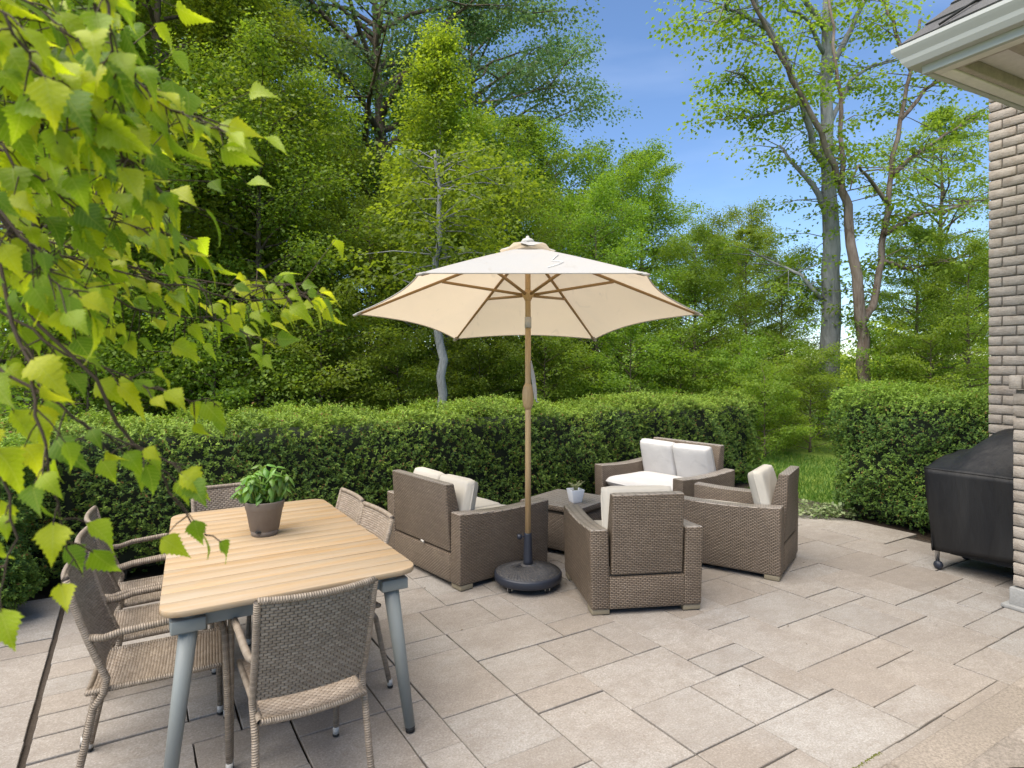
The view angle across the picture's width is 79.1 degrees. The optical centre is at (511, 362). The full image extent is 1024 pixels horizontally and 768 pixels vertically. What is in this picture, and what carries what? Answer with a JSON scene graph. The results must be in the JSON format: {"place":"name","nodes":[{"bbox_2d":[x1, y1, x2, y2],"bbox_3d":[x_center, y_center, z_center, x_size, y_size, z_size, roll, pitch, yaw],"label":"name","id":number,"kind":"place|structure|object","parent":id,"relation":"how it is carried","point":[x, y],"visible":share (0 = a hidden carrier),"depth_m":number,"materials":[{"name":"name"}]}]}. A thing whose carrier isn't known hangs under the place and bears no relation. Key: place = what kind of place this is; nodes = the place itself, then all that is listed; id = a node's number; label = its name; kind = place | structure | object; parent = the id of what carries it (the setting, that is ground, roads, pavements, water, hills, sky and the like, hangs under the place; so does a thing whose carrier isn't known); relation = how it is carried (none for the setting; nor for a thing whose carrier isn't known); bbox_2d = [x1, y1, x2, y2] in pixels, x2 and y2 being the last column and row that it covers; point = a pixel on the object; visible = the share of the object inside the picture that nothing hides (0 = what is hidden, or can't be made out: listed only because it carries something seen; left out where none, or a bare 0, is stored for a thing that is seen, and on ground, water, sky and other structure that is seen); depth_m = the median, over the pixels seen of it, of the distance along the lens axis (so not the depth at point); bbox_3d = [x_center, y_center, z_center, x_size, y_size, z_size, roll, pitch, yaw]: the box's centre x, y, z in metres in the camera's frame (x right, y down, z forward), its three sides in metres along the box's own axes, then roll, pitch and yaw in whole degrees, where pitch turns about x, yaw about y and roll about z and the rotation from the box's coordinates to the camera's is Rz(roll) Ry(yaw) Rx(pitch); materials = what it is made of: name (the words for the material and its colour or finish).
{"place":"outdoors","nodes":[
{"label":"outdoors","id":0,"kind":"place"},
{"bbox_2d":[15,0,187,402],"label":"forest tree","id":1,"kind":"object","parent":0,"point":[68,238],"depth_m":15.27,"materials":[{"name":"green plant"}]},
{"bbox_2d":[0,0,347,651],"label":"birch tree","id":2,"kind":"object","parent":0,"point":[48,69],"visible":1,"depth_m":0.81,"materials":[{"name":"green plant"}]},
{"bbox_2d":[7,480,749,602],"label":"soil","id":3,"kind":"structure","parent":0,"point":[152,570],"depth_m":4.89,"materials":[{"name":"brown soil"}]},
{"bbox_2d":[0,428,49,610],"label":"clipped hedge","id":4,"kind":"object","parent":3,"relation":"on","point":[22,564],"visible":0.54,"depth_m":3.88,"materials":[{"name":"green plant"}]},
{"bbox_2d":[0,387,761,592],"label":"clipped hedge","id":5,"kind":"object","parent":3,"relation":"on","point":[577,442],"visible":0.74,"depth_m":5.73,"materials":[{"name":"green plant"}]},
{"bbox_2d":[1,356,984,504],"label":"lawn","id":6,"kind":"structure","parent":0,"point":[817,452],"depth_m":11.87,"materials":[{"name":"green plant"}]},
{"bbox_2d":[0,99,125,413],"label":"maple tree","id":7,"kind":"object","parent":6,"relation":"on","point":[18,389],"depth_m":16.83,"materials":[{"name":"green plant"}]},
{"bbox_2d":[0,250,238,436],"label":"understory shrub","id":8,"kind":"object","parent":6,"relation":"on","point":[99,354],"visible":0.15,"depth_m":8.68,"materials":[{"name":"green plant"}]},
{"bbox_2d":[2,36,282,414],"bbox_3d":[-10.013,-3.790,19.429,9.884,12.737,9.160,0,0,-18],"label":"maple tree","id":9,"kind":"object","parent":6,"relation":"on","point":[136,367],"depth_m":18.19,"materials":[{"name":"green plant"}]},
{"bbox_2d":[0,0,285,437],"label":"maple tree","id":10,"kind":"object","parent":6,"relation":"on","point":[144,58],"visible":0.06,"depth_m":9.11,"materials":[{"name":"green plant"}]},
{"bbox_2d":[0,0,305,432],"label":"maple tree","id":11,"kind":"object","parent":6,"relation":"on","point":[199,194],"visible":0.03,"depth_m":11.31,"materials":[{"name":"green plant"}]},
{"bbox_2d":[0,0,381,418],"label":"maple tree","id":12,"kind":"object","parent":6,"relation":"on","point":[155,16],"visible":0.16,"depth_m":10.62,"materials":[{"name":"green plant"}]},
{"bbox_2d":[8,0,379,425],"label":"maple tree","id":13,"kind":"object","parent":6,"relation":"on","point":[177,25],"visible":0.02,"depth_m":12.89,"materials":[{"name":"green plant"}]},
{"bbox_2d":[41,0,361,416],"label":"forest tree","id":14,"kind":"object","parent":6,"relation":"on","point":[314,16],"depth_m":16.56,"materials":[{"name":"green plant"}]},
{"bbox_2d":[96,264,347,434],"bbox_3d":[-4.108,0.188,8.934,3.771,3.086,3.206,0,0,16],"label":"understory shrub","id":15,"kind":"object","parent":6,"relation":"on","point":[237,392],"visible":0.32,"depth_m":8.78,"materials":[{"name":"green plant"}]},
{"bbox_2d":[107,0,360,429],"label":"maple tree","id":16,"kind":"object","parent":6,"relation":"on","point":[224,10],"visible":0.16,"depth_m":11.41,"materials":[{"name":"green plant"}]},
{"bbox_2d":[64,1,413,428],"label":"maple tree","id":17,"kind":"object","parent":6,"relation":"on","point":[292,206],"visible":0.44,"depth_m":9.93,"materials":[{"name":"green plant"}]},
{"bbox_2d":[117,0,404,401],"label":"forest tree","id":18,"kind":"object","parent":6,"relation":"on","point":[345,23],"visible":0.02,"depth_m":18.52,"materials":[{"name":"green plant"}]},
{"bbox_2d":[189,278,421,428],"bbox_3d":[-2.752,0.230,9.792,3.117,3.000,3.666,0,0,31],"label":"understory shrub","id":19,"kind":"object","parent":6,"relation":"on","point":[334,380],"visible":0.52,"depth_m":9.32,"materials":[{"name":"green plant"}]},
{"bbox_2d":[198,102,422,407],"bbox_3d":[-3.926,-1.979,13.525,5.153,7.424,5.594,0,0,29],"label":"maple tree","id":20,"kind":"object","parent":6,"relation":"on","point":[361,153],"visible":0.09,"depth_m":13.26,"materials":[{"name":"green plant"}]},
{"bbox_2d":[202,113,428,426],"bbox_3d":[-4.954,-1.950,15.420,6.107,8.491,6.590,0,0,-41],"label":"maple tree","id":21,"kind":"object","parent":6,"relation":"on","point":[282,397],"visible":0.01,"depth_m":15.09,"materials":[{"name":"green plant"}]},
{"bbox_2d":[264,183,493,424],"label":"maple tree","id":22,"kind":"object","parent":6,"relation":"on","point":[345,208],"visible":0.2,"depth_m":11.29,"materials":[{"name":"green plant"}]},
{"bbox_2d":[335,323,466,419],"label":"understory shrub","id":23,"kind":"object","parent":6,"relation":"on","point":[394,359],"visible":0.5,"depth_m":9.79,"materials":[{"name":"green plant"}]},
{"bbox_2d":[194,0,613,411],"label":"oak tree","id":24,"kind":"object","parent":6,"relation":"on","point":[380,28],"visible":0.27,"depth_m":17.81,"materials":[{"name":"green plant"}]},
{"bbox_2d":[293,57,514,411],"bbox_3d":[-3.988,-3.330,19.645,8.397,11.676,9.061,0,0,-36],"label":"maple tree","id":25,"kind":"object","parent":6,"relation":"on","point":[399,113],"visible":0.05,"depth_m":18.54,"materials":[{"name":"green plant"}]},
{"bbox_2d":[313,133,562,410],"bbox_3d":[-1.118,-0.983,9.516,3.653,5.352,3.131,0,0,13],"label":"pale trunk tree","id":26,"kind":"object","parent":6,"relation":"on","point":[438,227],"visible":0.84,"depth_m":9.47,"materials":[{"name":"green plant"}]},
{"bbox_2d":[354,9,524,400],"bbox_3d":[-1.299,-2.689,12.694,3.745,8.865,4.351,0,0,-9],"label":"maple sapling","id":27,"kind":"object","parent":6,"relation":"on","point":[442,90],"visible":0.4,"depth_m":12.00,"materials":[{"name":"green plant"}]},
{"bbox_2d":[364,101,549,416],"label":"maple tree","id":28,"kind":"object","parent":6,"relation":"on","point":[473,125],"visible":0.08,"depth_m":15.63,"materials":[{"name":"green plant"}]},
{"bbox_2d":[399,334,556,417],"bbox_3d":[-0.844,0.402,11.355,3.247,2.658,2.760,0,0,-28],"label":"understory shrub","id":29,"kind":"object","parent":6,"relation":"on","point":[476,383],"visible":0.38,"depth_m":11.06,"materials":[{"name":"green plant"}]},
{"bbox_2d":[318,0,642,295],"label":"oak tree","id":30,"kind":"object","parent":6,"relation":"on","point":[551,47],"visible":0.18,"depth_m":22.18,"materials":[{"name":"green plant"}]},
{"bbox_2d":[0,288,990,389],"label":"distant woodland","id":31,"kind":"object","parent":6,"relation":"on","point":[875,324],"visible":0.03,"depth_m":40.32,"materials":[{"name":"green plant"}]},
{"bbox_2d":[379,150,616,417],"bbox_3d":[-0.473,-1.122,13.163,4.733,6.581,5.107,0,0,-17],"label":"maple tree","id":32,"kind":"object","parent":6,"relation":"on","point":[520,209],"visible":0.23,"depth_m":12.44,"materials":[{"name":"green plant"}]},
{"bbox_2d":[446,109,620,397],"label":"elm tree","id":33,"kind":"object","parent":6,"relation":"on","point":[512,126],"visible":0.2,"depth_m":16.19,"materials":[{"name":"green plant"}]},
{"bbox_2d":[481,335,600,416],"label":"understory shrub","id":34,"kind":"object","parent":6,"relation":"on","point":[553,343],"visible":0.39,"depth_m":11.53,"materials":[{"name":"green plant"}]},
{"bbox_2d":[451,115,662,416],"bbox_3d":[0.803,-1.950,16.402,6.590,8.491,6.107,0,0,20],"label":"maple tree","id":35,"kind":"object","parent":6,"relation":"on","point":[542,160],"visible":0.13,"depth_m":15.89,"materials":[{"name":"green plant"}]},
{"bbox_2d":[509,163,709,408],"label":"maple tree","id":36,"kind":"object","parent":6,"relation":"on","point":[614,254],"visible":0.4,"depth_m":13.58,"materials":[{"name":"green plant"}]},
{"bbox_2d":[506,134,734,410],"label":"maple tree","id":37,"kind":"object","parent":6,"relation":"on","point":[632,176],"visible":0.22,"depth_m":17.85,"materials":[{"name":"green plant"}]},
{"bbox_2d":[567,323,692,409],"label":"understory shrub","id":38,"kind":"object","parent":6,"relation":"on","point":[649,345],"visible":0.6,"depth_m":12.17,"materials":[{"name":"green plant"}]},
{"bbox_2d":[577,148,738,391],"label":"elm tree","id":39,"kind":"object","parent":6,"relation":"on","point":[667,171],"visible":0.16,"depth_m":20.82,"materials":[{"name":"green plant"}]},
{"bbox_2d":[613,310,747,407],"bbox_3d":[3.687,0.316,13.221,2.938,2.829,3.456,0,0,19],"label":"understory shrub","id":40,"kind":"object","parent":6,"relation":"on","point":[680,375],"visible":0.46,"depth_m":12.73,"materials":[{"name":"green plant"}]},
{"bbox_2d":[613,214,777,427],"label":"maple tree","id":41,"kind":"object","parent":6,"relation":"on","point":[694,281],"visible":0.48,"depth_m":14.61,"materials":[{"name":"green plant"}]},
{"bbox_2d":[663,227,778,388],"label":"maple tree","id":42,"kind":"object","parent":6,"relation":"on","point":[710,294],"visible":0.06,"depth_m":21.88,"materials":[{"name":"green plant"}]},
{"bbox_2d":[691,332,799,442],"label":"understory shrub","id":43,"kind":"object","parent":6,"relation":"on","point":[742,361],"visible":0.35,"depth_m":12.41,"materials":[{"name":"green plant"}]},
{"bbox_2d":[698,226,818,380],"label":"elm tree","id":44,"kind":"object","parent":6,"relation":"on","point":[750,233],"visible":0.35,"depth_m":17.83,"materials":[{"name":"green plant"}]},
{"bbox_2d":[671,193,854,403],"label":"maple tree","id":45,"kind":"object","parent":6,"relation":"on","point":[758,222],"visible":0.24,"depth_m":20.68,"materials":[{"name":"green plant"}]},
{"bbox_2d":[721,360,824,458],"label":"understory shrub","id":46,"kind":"object","parent":6,"relation":"on","point":[783,432],"visible":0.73,"depth_m":10.74,"materials":[{"name":"green plant"}]},
{"bbox_2d":[712,241,856,434],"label":"maple tree","id":47,"kind":"object","parent":6,"relation":"on","point":[800,313],"visible":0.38,"depth_m":15.26,"materials":[{"name":"green plant"}]},
{"bbox_2d":[724,325,854,442],"bbox_3d":[5.756,0.445,13.505,3.142,2.572,2.671,0,0,-40],"label":"understory shrub","id":48,"kind":"object","parent":6,"relation":"on","point":[792,344],"visible":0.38,"depth_m":13.28,"materials":[{"name":"green plant"}]},
{"bbox_2d":[645,0,934,437],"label":"grey trunk tree","id":49,"kind":"object","parent":6,"relation":"on","point":[830,331],"visible":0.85,"depth_m":13.77,"materials":[{"name":"green plant"}]},
{"bbox_2d":[756,341,871,452],"bbox_3d":[5.661,0.659,11.791,2.226,2.143,2.618,0,0,6],"label":"understory shrub","id":50,"kind":"object","parent":6,"relation":"on","point":[797,364],"visible":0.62,"depth_m":11.46,"materials":[{"name":"green plant"}]},
{"bbox_2d":[675,0,990,401],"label":"peeling trunk tree","id":51,"kind":"object","parent":6,"relation":"on","point":[861,310],"visible":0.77,"depth_m":13.00,"materials":[{"name":"green plant"}]},
{"bbox_2d":[808,317,951,432],"bbox_3d":[7.747,0.402,12.743,2.760,2.658,3.247,0,0,-25],"label":"understory shrub","id":52,"kind":"object","parent":6,"relation":"on","point":[850,363],"visible":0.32,"depth_m":12.82,"materials":[{"name":"green plant"}]},
{"bbox_2d":[840,220,988,401],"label":"maple tree","id":53,"kind":"object","parent":6,"relation":"on","point":[896,310],"visible":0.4,"depth_m":14.39,"materials":[{"name":"green plant"}]},
{"bbox_2d":[841,100,990,370],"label":"elm tree","id":54,"kind":"object","parent":6,"relation":"on","point":[939,114],"visible":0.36,"depth_m":17.34,"materials":[{"name":"green plant"}]},
{"bbox_2d":[852,312,989,405],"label":"understory shrub","id":55,"kind":"object","parent":6,"relation":"on","point":[946,330],"visible":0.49,"depth_m":11.88,"materials":[{"name":"green plant"}]},
{"bbox_2d":[872,223,990,402],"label":"maple tree","id":56,"kind":"object","parent":6,"relation":"on","point":[973,247],"visible":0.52,"depth_m":12.44,"materials":[{"name":"green plant"}]},
{"bbox_2d":[874,257,990,388],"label":"maple tree","id":57,"kind":"object","parent":6,"relation":"on","point":[909,296],"visible":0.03,"depth_m":17.76,"materials":[{"name":"green plant"}]},
{"bbox_2d":[0,0,990,358],"label":"sky","id":58,"kind":"structure","parent":0,"point":[632,61],"materials":[{"name":"blue"}]},
{"bbox_2d":[0,487,1023,767],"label":"patio","id":59,"kind":"structure","parent":0,"point":[896,655],"depth_m":3.24,"materials":[{"name":"stone"}]},
{"bbox_2d":[61,547,232,767],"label":"woven dining chair","id":60,"kind":"object","parent":59,"relation":"on","point":[118,666],"visible":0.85,"depth_m":2.49,"materials":[{"name":"brown"}]},
{"bbox_2d":[84,505,211,670],"bbox_3d":[-1.953,1.214,3.354,0.596,0.866,0.461,0,0,-32],"label":"woven dining chair","id":61,"kind":"object","parent":59,"relation":"on","point":[92,514],"visible":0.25,"depth_m":3.38,"materials":[{"name":"brown wicker"}]},
{"bbox_2d":[74,526,222,747],"bbox_3d":[-1.721,1.214,2.960,0.596,0.866,0.461,0,0,-29],"label":"woven dining chair","id":62,"kind":"object","parent":59,"relation":"on","point":[135,615],"visible":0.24,"depth_m":2.96,"materials":[{"name":"brown"}]},
{"bbox_2d":[191,482,244,629],"bbox_3d":[-1.686,1.214,3.786,0.461,0.866,0.596,0,0,-35],"label":"woven dining chair","id":63,"kind":"object","parent":59,"relation":"on","point":[220,495],"visible":0.06,"depth_m":3.98,"materials":[{"name":"brown wicker"}]},
{"bbox_2d":[159,499,414,767],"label":"dining table","id":64,"kind":"object","parent":59,"relation":"on","point":[311,545],"visible":0.78,"depth_m":2.75,"materials":[{"name":"brown wood"}]},
{"bbox_2d":[230,464,295,537],"bbox_3d":[-1.306,0.718,3.257,0.295,0.376,0.262,0,0,3],"label":"potted basil","id":65,"kind":"object","parent":64,"relation":"on","point":[262,494],"visible":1,"depth_m":3.21,"materials":[{"name":"green plant"}]},
{"bbox_2d":[228,576,377,767],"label":"woven dining chair","id":66,"kind":"object","parent":59,"relation":"on","point":[307,654],"visible":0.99,"depth_m":2.20,"materials":[{"name":"brown"}]},
{"bbox_2d":[246,487,364,645],"bbox_3d":[-1.180,1.214,3.574,0.596,0.866,0.461,0,0,-32],"label":"woven dining chair","id":67,"kind":"object","parent":59,"relation":"on","point":[349,503],"visible":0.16,"depth_m":3.72,"materials":[{"name":"brown wicker"}]},
{"bbox_2d":[357,501,393,687],"bbox_3d":[-0.939,1.214,3.184,0.596,0.866,0.461,0,0,-33],"label":"woven dining chair","id":68,"kind":"object","parent":59,"relation":"on","point":[377,521],"visible":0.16,"depth_m":3.26,"materials":[{"name":"brown wicker"}]},
{"bbox_2d":[387,467,547,590],"bbox_3d":[-0.394,1.265,5.118,0.899,0.759,1.090,0,0,-40],"label":"wicker loveseat","id":69,"kind":"object","parent":59,"relation":"on","point":[457,532],"visible":0.99,"depth_m":4.71,"materials":[{"name":"brown wicker"}]},
{"bbox_2d":[353,236,702,592],"bbox_3d":[0.118,0.347,4.579,2.586,2.595,2.232,0,0,0],"label":"patio umbrella","id":70,"kind":"object","parent":59,"relation":"on","point":[528,287],"visible":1,"depth_m":4.74,"materials":[{"name":"beige fabric"}]},
{"bbox_2d":[520,489,601,551],"bbox_3d":[0.500,1.433,5.580,0.620,0.424,0.620,0,0,38],"label":"wicker coffee table","id":71,"kind":"object","parent":59,"relation":"on","point":[589,505],"visible":0.37,"depth_m":5.36,"materials":[{"name":"brown wicker"}]},
{"bbox_2d":[566,480,584,502],"bbox_3d":[0.558,1.124,5.421,0.134,0.192,0.122,0,0,-20],"label":"white flowerpot","id":72,"kind":"object","parent":71,"relation":"on","point":[575,493],"visible":1,"depth_m":5.38,"materials":[{"name":"white ceramic"}]},
{"bbox_2d":[564,485,702,614],"bbox_3d":[0.837,1.248,4.450,0.774,0.793,0.829,0,0,-8],"label":"wicker armchair","id":73,"kind":"object","parent":59,"relation":"on","point":[638,546],"visible":1,"depth_m":4.07,"materials":[{"name":"brown wicker"}]},
{"bbox_2d":[595,437,734,496],"bbox_3d":[1.594,1.248,6.533,0.869,0.794,1.180,0,0,-37],"label":"wicker loveseat","id":74,"kind":"object","parent":59,"relation":"on","point":[684,466],"visible":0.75,"depth_m":6.53,"materials":[{"name":"brown"}]},
{"bbox_2d":[684,464,798,580],"bbox_3d":[1.877,1.248,5.177,0.889,0.793,0.760,0,0,34],"label":"wicker armchair","id":75,"kind":"object","parent":59,"relation":"on","point":[754,528],"visible":0.91,"depth_m":4.85,"materials":[{"name":"brown wicker"}]},
{"bbox_2d":[798,498,839,518],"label":"ground cover plant","id":76,"kind":"object","parent":59,"relation":"on","point":[812,512],"visible":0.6,"depth_m":6.65,"materials":[{"name":"green plant"}]},
{"bbox_2d":[852,752,881,767],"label":"moss","id":77,"kind":"object","parent":59,"relation":"on","point":[874,755],"visible":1,"depth_m":2.58,"materials":[{"name":"yellow"}]},
{"bbox_2d":[880,676,1023,767],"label":"stone step","id":78,"kind":"object","parent":59,"relation":"on","point":[967,738],"visible":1,"depth_m":2.50,"materials":[{"name":"beige stone"}]},
{"bbox_2d":[923,428,1015,568],"bbox_3d":[3.905,1.085,4.600,0.637,1.128,1.279,0,0,-32],"label":"covered grill","id":79,"kind":"object","parent":59,"relation":"on","point":[970,500],"visible":0.91,"depth_m":4.73,"materials":[{"name":"black fabric"}]},
{"bbox_2d":[963,724,1023,767],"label":"stone step","id":80,"kind":"object","parent":59,"relation":"on","point":[1006,752],"visible":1,"depth_m":2.13,"materials":[{"name":"beige stone"}]},
{"bbox_2d":[988,99,1023,436],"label":"brick house","id":81,"kind":"structure","parent":59,"relation":"on","point":[1006,232],"depth_m":5.09,"materials":[{"name":"beige brick"}]},
{"bbox_2d":[891,0,1023,111],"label":"porch roof","id":82,"kind":"structure","parent":81,"relation":"attached to","point":[975,46],"depth_m":3.63,"materials":[{"name":"grey metal"}]},
{"bbox_2d":[1001,375,1023,612],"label":"brick wing wall","id":83,"kind":"structure","parent":59,"relation":"on","point":[1015,601],"depth_m":4.15,"materials":[{"name":"beige brick"}]},
{"bbox_2d":[736,447,849,509],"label":"grass","id":84,"kind":"structure","parent":0,"point":[794,462],"depth_m":9.56,"materials":[{"name":"green plant"}]},
{"bbox_2d":[827,509,930,541],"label":"soil","id":85,"kind":"structure","parent":0,"point":[926,536],"depth_m":6.38,"materials":[{"name":"brown soil"}]},
{"bbox_2d":[815,502,856,519],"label":"ground cover plant","id":86,"kind":"object","parent":85,"relation":"on","point":[844,513],"visible":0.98,"depth_m":6.55,"materials":[{"name":"green plant"}]},
{"bbox_2d":[823,376,990,534],"bbox_3d":[4.266,0.910,6.291,1.224,1.560,1.940,0,0,-32],"label":"clipped hedge","id":87,"kind":"object","parent":85,"relation":"on","point":[891,448],"visible":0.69,"depth_m":6.20,"materials":[{"name":"green plant"}]}
]}

